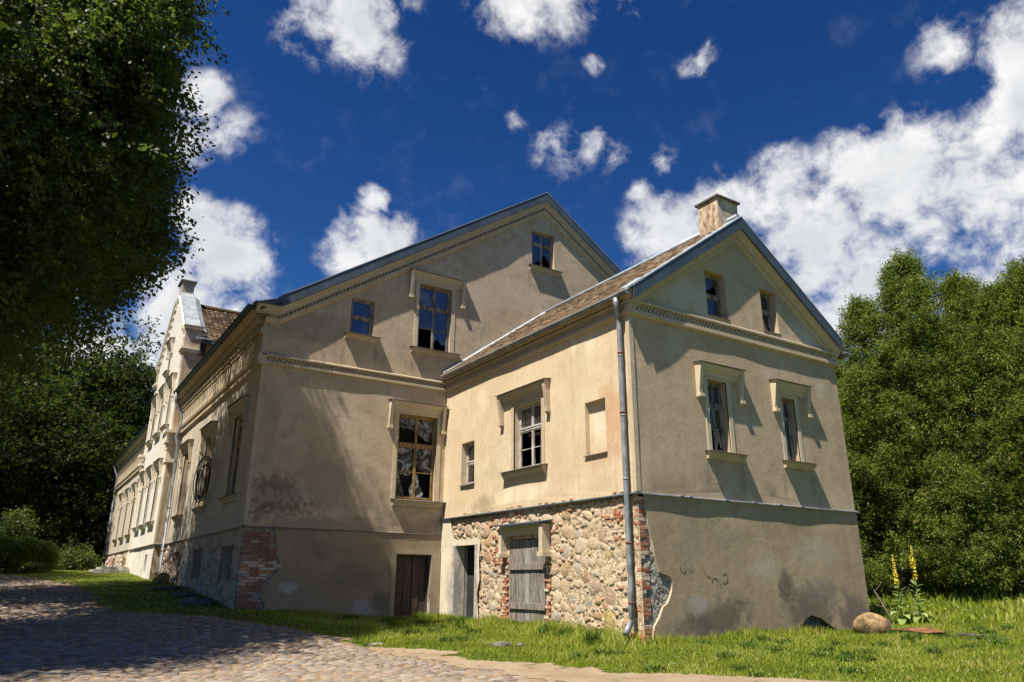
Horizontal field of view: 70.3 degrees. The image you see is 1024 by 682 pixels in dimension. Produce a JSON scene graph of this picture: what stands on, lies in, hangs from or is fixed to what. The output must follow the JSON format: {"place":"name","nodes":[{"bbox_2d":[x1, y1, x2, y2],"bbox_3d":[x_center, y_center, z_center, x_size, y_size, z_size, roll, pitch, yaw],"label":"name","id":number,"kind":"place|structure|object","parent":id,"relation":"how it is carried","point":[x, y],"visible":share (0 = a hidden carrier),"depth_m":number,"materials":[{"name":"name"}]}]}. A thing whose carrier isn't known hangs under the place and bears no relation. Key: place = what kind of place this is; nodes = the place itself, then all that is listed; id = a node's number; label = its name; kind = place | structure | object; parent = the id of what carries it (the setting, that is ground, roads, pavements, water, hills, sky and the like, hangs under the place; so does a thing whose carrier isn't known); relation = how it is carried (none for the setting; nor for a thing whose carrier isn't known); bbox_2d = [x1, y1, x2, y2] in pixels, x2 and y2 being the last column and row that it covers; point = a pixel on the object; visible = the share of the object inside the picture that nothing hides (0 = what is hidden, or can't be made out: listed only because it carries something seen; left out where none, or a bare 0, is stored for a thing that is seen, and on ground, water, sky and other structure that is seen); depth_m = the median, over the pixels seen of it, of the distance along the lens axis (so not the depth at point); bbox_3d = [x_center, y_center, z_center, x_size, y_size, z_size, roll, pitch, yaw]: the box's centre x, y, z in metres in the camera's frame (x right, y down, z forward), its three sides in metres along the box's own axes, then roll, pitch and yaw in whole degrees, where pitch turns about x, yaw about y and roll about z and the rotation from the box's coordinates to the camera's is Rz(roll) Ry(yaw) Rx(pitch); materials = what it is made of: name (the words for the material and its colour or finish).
{"place":"outdoors","nodes":[
{"label":"outdoors","id":0,"kind":"place"},
{"bbox_2d":[0,575,564,681],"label":"cobbled road","id":1,"kind":"structure","parent":0,"point":[38,643],"depth_m":13.32,"materials":[{"name":"grey stone"}]},
{"bbox_2d":[368,642,382,645],"bbox_3d":[-2.860,6.388,15.277,0.373,0.088,0.226,12,-21,-31],"label":"stone slab","id":2,"kind":"object","parent":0,"point":[376,643],"depth_m":15.22,"materials":[{"name":"beige stone"}]},
{"bbox_2d":[0,569,1023,681],"bbox_3d":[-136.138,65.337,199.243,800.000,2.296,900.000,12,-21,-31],"label":"ground","id":3,"kind":"structure","parent":0,"point":[222,615],"depth_m":19.60,"materials":[{"name":"green plant"}]},
{"bbox_2d":[0,505,43,567],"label":"shrub","id":4,"kind":"object","parent":3,"relation":"on","point":[9,527],"visible":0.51,"depth_m":37.01,"materials":[{"name":"green plant"}]},
{"bbox_2d":[0,0,49,127],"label":"linden tree","id":5,"kind":"object","parent":3,"relation":"on","point":[8,19],"visible":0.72,"depth_m":12.49,"materials":[{"name":"green plant"}]},
{"bbox_2d":[0,334,51,456],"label":"linden tree","id":6,"kind":"object","parent":3,"relation":"on","point":[18,400],"visible":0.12,"depth_m":32.20,"materials":[{"name":"green plant"}]},
{"bbox_2d":[0,533,59,572],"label":"clipped bush","id":7,"kind":"object","parent":3,"relation":"on","point":[33,550],"visible":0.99,"depth_m":34.29,"materials":[{"name":"green plant"}]},
{"bbox_2d":[6,349,80,408],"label":"background tree","id":8,"kind":"object","parent":3,"relation":"on","point":[65,356],"visible":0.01,"depth_m":58.72,"materials":[{"name":"green plant"}]},
{"bbox_2d":[0,367,92,537],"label":"background tree","id":9,"kind":"object","parent":3,"relation":"on","point":[13,475],"visible":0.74,"depth_m":49.85,"materials":[{"name":"green plant"}]},
{"bbox_2d":[22,548,74,569],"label":"shrub","id":10,"kind":"object","parent":3,"relation":"on","point":[61,559],"visible":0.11,"depth_m":43.34,"materials":[{"name":"green plant"}]},
{"bbox_2d":[0,338,126,568],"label":"background tree","id":11,"kind":"object","parent":3,"relation":"on","point":[51,519],"visible":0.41,"depth_m":53.40,"materials":[{"name":"green plant"}]},
{"bbox_2d":[21,537,105,570],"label":"shrub","id":12,"kind":"object","parent":3,"relation":"on","point":[77,560],"visible":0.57,"depth_m":47.45,"materials":[{"name":"green plant"}]},
{"bbox_2d":[15,311,136,496],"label":"background tree","id":13,"kind":"object","parent":3,"relation":"on","point":[71,376],"visible":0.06,"depth_m":66.53,"materials":[{"name":"green plant"}]},
{"bbox_2d":[6,408,148,568],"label":"background tree","id":14,"kind":"object","parent":3,"relation":"on","point":[103,465],"visible":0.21,"depth_m":58.20,"materials":[{"name":"green plant"}]},
{"bbox_2d":[0,16,217,479],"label":"linden tree","id":15,"kind":"object","parent":3,"relation":"on","point":[155,241],"visible":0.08,"depth_m":22.00,"materials":[{"name":"green plant"}]},
{"bbox_2d":[53,311,164,543],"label":"background tree","id":16,"kind":"object","parent":3,"relation":"on","point":[140,391],"visible":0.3,"depth_m":70.54,"materials":[{"name":"green plant"}]},
{"bbox_2d":[89,567,128,572],"bbox_3d":[-20.972,11.957,37.710,1.500,0.410,4.000,12,-21,-31],"label":"concrete step","id":17,"kind":"object","parent":3,"relation":"on","point":[111,570],"visible":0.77,"depth_m":36.27,"materials":[{"name":"grey concrete"}]},
{"bbox_2d":[0,0,228,394],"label":"linden tree","id":18,"kind":"object","parent":3,"relation":"on","point":[125,66],"visible":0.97,"depth_m":15.31,"materials":[{"name":"green plant"}]},
{"bbox_2d":[152,572,169,584],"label":"rock","id":19,"kind":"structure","parent":3,"relation":"on","point":[163,578],"depth_m":27.12,"materials":[{"name":"stone"}]},
{"bbox_2d":[151,586,186,589],"bbox_3d":[-11.708,8.445,24.764,1.160,0.185,0.712,12,-21,-31],"label":"stone slab","id":20,"kind":"object","parent":3,"relation":"on","point":[168,587],"depth_m":24.56,"materials":[{"name":"grey stone"}]},
{"bbox_2d":[171,591,197,596],"bbox_3d":[-10.177,7.884,22.578,0.811,0.204,0.565,12,-21,-31],"label":"stone slab","id":21,"kind":"object","parent":3,"relation":"on","point":[185,594],"depth_m":22.38,"materials":[{"name":"grey stone"}]},
{"bbox_2d":[178,597,215,604],"bbox_3d":[-9.086,7.540,20.955,1.006,0.299,0.644,12,-21,-31],"label":"stone slab","id":22,"kind":"object","parent":3,"relation":"on","point":[193,601],"depth_m":20.73,"materials":[{"name":"grey stone"}]},
{"bbox_2d":[102,192,621,617],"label":"manor house","id":23,"kind":"structure","parent":3,"relation":"on","point":[310,420],"depth_m":24.21,"materials":[{"name":"paint"}]},
{"bbox_2d":[181,465,187,512],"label":"window","id":24,"kind":"structure","parent":23,"relation":"in","point":[187,465],"depth_m":30.65,"materials":[{"name":"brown wood"}]},
{"bbox_2d":[193,455,213,502],"bbox_3d":[-10.820,4.906,25.622,0.359,1.639,2.698,12,-21,-31],"label":"cable coil","id":25,"kind":"object","parent":23,"relation":"hanging from","point":[208,471],"visible":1,"depth_m":25.34,"materials":[{"name":"metal"}]},
{"bbox_2d":[202,443,211,505],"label":"window","id":26,"kind":"structure","parent":23,"relation":"in","point":[210,443],"depth_m":27.12,"materials":[{"name":"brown wood"}]},
{"bbox_2d":[231,418,242,493],"bbox_3d":[-8.662,3.648,23.180,0.105,2.560,1.200,12,-21,-31],"label":"window","id":27,"kind":"structure","parent":23,"relation":"in","point":[241,420],"depth_m":23.48,"materials":[{"name":"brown wood"}]},
{"bbox_2d":[350,299,373,335],"bbox_3d":[-5.081,-0.760,24.419,0.820,1.260,0.105,12,-21,-31],"label":"window","id":28,"kind":"structure","parent":23,"relation":"in","point":[361,311],"depth_m":24.45,"materials":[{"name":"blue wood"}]},
{"bbox_2d":[394,554,428,617],"bbox_3d":[-3.237,7.815,22.956,1.220,2.030,0.100,12,-21,-31],"label":"door","id":29,"kind":"structure","parent":23,"relation":"in","point":[415,582],"depth_m":23.00,"materials":[{"name":"brown wood"}]},
{"bbox_2d":[395,414,435,500],"bbox_3d":[-3.236,3.883,24.170,1.430,2.780,0.112,12,-21,-31],"label":"window","id":30,"kind":"structure","parent":23,"relation":"in","point":[414,445],"depth_m":24.24,"materials":[{"name":"brown wood"}]},
{"bbox_2d":[417,285,449,351],"bbox_3d":[-2.823,-0.763,25.962,1.300,2.410,0.105,12,-21,-31],"label":"window","id":31,"kind":"structure","parent":23,"relation":"in","point":[434,304],"depth_m":26.06,"materials":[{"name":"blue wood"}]},
{"bbox_2d":[532,232,551,268],"bbox_3d":[1.178,-3.648,29.634,1.100,1.520,0.105,12,-21,-31],"label":"window","id":32,"kind":"structure","parent":23,"relation":"in","point":[541,244],"depth_m":29.71,"materials":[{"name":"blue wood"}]},
{"bbox_2d":[491,641,513,646],"bbox_3d":[-0.205,6.405,15.230,0.534,0.224,0.313,12,-21,-31],"label":"rock","id":33,"kind":"object","parent":3,"relation":"on","point":[502,643],"visible":0.61,"depth_m":15.11,"materials":[{"name":"beige stone"}]},
{"bbox_2d":[235,608,895,645],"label":"tall grass","id":34,"kind":"structure","parent":3,"relation":"on","point":[727,634],"depth_m":17.94,"materials":[{"name":"green plant"}]},
{"bbox_2d":[439,193,869,643],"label":"annex building","id":35,"kind":"structure","parent":3,"relation":"on","point":[656,443],"depth_m":19.11,"materials":[{"name":"paint"}]},
{"bbox_2d":[466,443,473,483],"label":"window","id":36,"kind":"structure","parent":35,"relation":"in","point":[470,447],"depth_m":23.49,"materials":[{"name":"grey wood"}]},
{"bbox_2d":[508,538,546,622],"bbox_3d":[0.401,6.401,19.443,0.115,2.153,1.700,12,-21,-31],"label":"door","id":37,"kind":"structure","parent":35,"relation":"in","point":[528,597],"depth_m":19.42,"materials":[{"name":"grey wood"}]},
{"bbox_2d":[519,401,540,467],"bbox_3d":[0.604,2.703,20.724,0.105,1.860,1.400,12,-21,-31],"label":"window","id":38,"kind":"structure","parent":35,"relation":"in","point":[530,415],"depth_m":20.97,"materials":[{"name":"grey wood"}]},
{"bbox_2d":[704,274,720,316],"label":"window","id":39,"kind":"structure","parent":35,"relation":"in","point":[713,302],"depth_m":20.14,"materials":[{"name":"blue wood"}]},
{"bbox_2d":[707,382,725,451],"bbox_3d":[5.211,1.977,18.805,0.720,1.860,0.105,12,-21,-31],"label":"window","id":40,"kind":"structure","parent":35,"relation":"in","point":[714,391],"depth_m":18.87,"materials":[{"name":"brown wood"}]},
{"bbox_2d":[760,293,771,331],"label":"window","id":41,"kind":"structure","parent":35,"relation":"in","point":[764,298],"depth_m":21.28,"materials":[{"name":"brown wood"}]},
{"bbox_2d":[782,400,794,460],"bbox_3d":[7.614,2.498,20.276,0.570,1.750,0.105,12,-21,-31],"label":"window","id":42,"kind":"structure","parent":35,"relation":"in","point":[786,415],"depth_m":20.34,"materials":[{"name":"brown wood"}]},
{"bbox_2d":[336,596,1023,681],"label":"lawn grass","id":43,"kind":"structure","parent":3,"relation":"on","point":[537,648],"depth_m":14.21,"materials":[{"name":"green plant"}]},
{"bbox_2d":[891,627,946,632],"bbox_3d":[10.255,7.194,18.083,0.674,0.106,1.513,9,-20,-24],"label":"rusty sheet","id":44,"kind":"object","parent":43,"relation":"on","point":[922,629],"visible":1,"depth_m":18.11,"materials":[{"name":"metal"}]},
{"bbox_2d":[838,341,895,560],"bbox_3d":[15.599,5.678,37.493,7.806,15.088,8.409,12,-21,-31],"label":"maple tree","id":45,"kind":"object","parent":3,"relation":"on","point":[867,478],"depth_m":35.05,"materials":[{"name":"green plant"}]},
{"bbox_2d":[846,440,889,594],"bbox_3d":[11.698,5.195,29.024,4.808,10.402,4.488,-7,-20,21],"label":"cedar tree","id":46,"kind":"object","parent":3,"relation":"on","point":[863,550],"visible":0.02,"depth_m":26.81,"materials":[{"name":"green plant"}]},
{"bbox_2d":[852,612,891,633],"bbox_3d":[9.402,7.441,18.953,0.979,0.673,0.707,3,-18,-8],"label":"boulder","id":47,"kind":"object","parent":3,"relation":"on","point":[867,622],"visible":0.83,"depth_m":18.77,"materials":[{"name":"beige stone"}]},
{"bbox_2d":[866,585,892,622],"bbox_3d":[10.087,7.356,20.611,1.240,1.490,0.235,-5,-19,15],"label":"dead branch","id":48,"kind":"object","parent":3,"relation":"on","point":[882,606],"visible":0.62,"depth_m":20.46,"materials":[{"name":"grey wood"}]},
{"bbox_2d":[835,360,930,595],"bbox_3d":[13.665,5.279,29.477,5.286,10.164,5.514,12,-21,-31],"label":"cedar tree","id":49,"kind":"object","parent":3,"relation":"on","point":[855,484],"visible":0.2,"depth_m":27.78,"materials":[{"name":"green plant"}]},
{"bbox_2d":[835,291,958,596],"bbox_3d":[14.279,3.808,28.269,5.052,12.267,5.112,4,-19,-12],"label":"cedar tree","id":50,"kind":"object","parent":3,"relation":"on","point":[857,317],"visible":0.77,"depth_m":27.61,"materials":[{"name":"green plant"}]},
{"bbox_2d":[889,555,917,624],"bbox_3d":[11.005,7.136,20.660,0.932,2.073,0.826,2,-18,-6],"label":"mullein plant","id":51,"kind":"object","parent":3,"relation":"on","point":[902,620],"visible":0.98,"depth_m":20.60,"materials":[{"name":"green plant"}]},
{"bbox_2d":[860,342,950,588],"bbox_3d":[17.119,4.788,30.061,5.723,11.078,5.810,12,-21,-31],"label":"cedar tree","id":52,"kind":"object","parent":3,"relation":"on","point":[922,444],"visible":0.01,"depth_m":30.30,"materials":[{"name":"green plant"}]},
{"bbox_2d":[904,547,935,622],"bbox_3d":[11.453,7.010,20.637,1.021,2.344,0.835,-3,-19,10],"label":"mullein plant","id":53,"kind":"object","parent":3,"relation":"on","point":[917,606],"visible":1,"depth_m":20.52,"materials":[{"name":"green plant"}]},
{"bbox_2d":[839,244,1023,596],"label":"cedar tree","id":54,"kind":"object","parent":3,"relation":"on","point":[912,290],"visible":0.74,"depth_m":27.11,"materials":[{"name":"green plant"}]},
{"bbox_2d":[851,376,1023,583],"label":"shrubbery","id":55,"kind":"object","parent":3,"relation":"on","point":[907,523],"depth_m":33.63,"materials":[{"name":"green plant"}]},
{"bbox_2d":[891,266,1023,596],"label":"cedar tree","id":56,"kind":"object","parent":3,"relation":"on","point":[956,297],"visible":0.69,"depth_m":26.34,"materials":[{"name":"green plant"}]},
{"bbox_2d":[891,441,1023,599],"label":"cedar tree","id":57,"kind":"object","parent":3,"relation":"on","point":[966,578],"visible":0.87,"depth_m":24.63,"materials":[{"name":"green plant"}]},
{"bbox_2d":[957,633,987,636],"bbox_3d":[10.658,6.806,16.816,0.246,0.050,0.716,2,-18,-6],"label":"dark plate","id":58,"kind":"object","parent":3,"relation":"on","point":[968,634],"visible":0.64,"depth_m":16.80,"materials":[{"name":"grey stone"}]},
{"bbox_2d":[958,275,1023,592],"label":"cedar tree","id":59,"kind":"object","parent":3,"relation":"on","point":[985,291],"visible":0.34,"depth_m":25.93,"materials":[{"name":"green plant"}]},
{"bbox_2d":[967,255,1023,573],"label":"cedar tree","id":60,"kind":"object","parent":3,"relation":"on","point":[1014,282],"visible":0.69,"depth_m":25.51,"materials":[{"name":"green plant"}]},
{"bbox_2d":[35,0,1023,389],"label":"sky","id":61,"kind":"structure","parent":0,"point":[349,134],"materials":[{"name":"blue"}]},
{"bbox_2d":[294,632,841,681],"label":"dirt path","id":62,"kind":"structure","parent":0,"point":[548,671],"depth_m":11.42,"materials":[{"name":"beige soil"}]},
{"bbox_2d":[868,578,1023,625],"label":"field grass","id":63,"kind":"structure","parent":0,"point":[940,596],"depth_m":22.72,"materials":[{"name":"green plant"}]}
]}

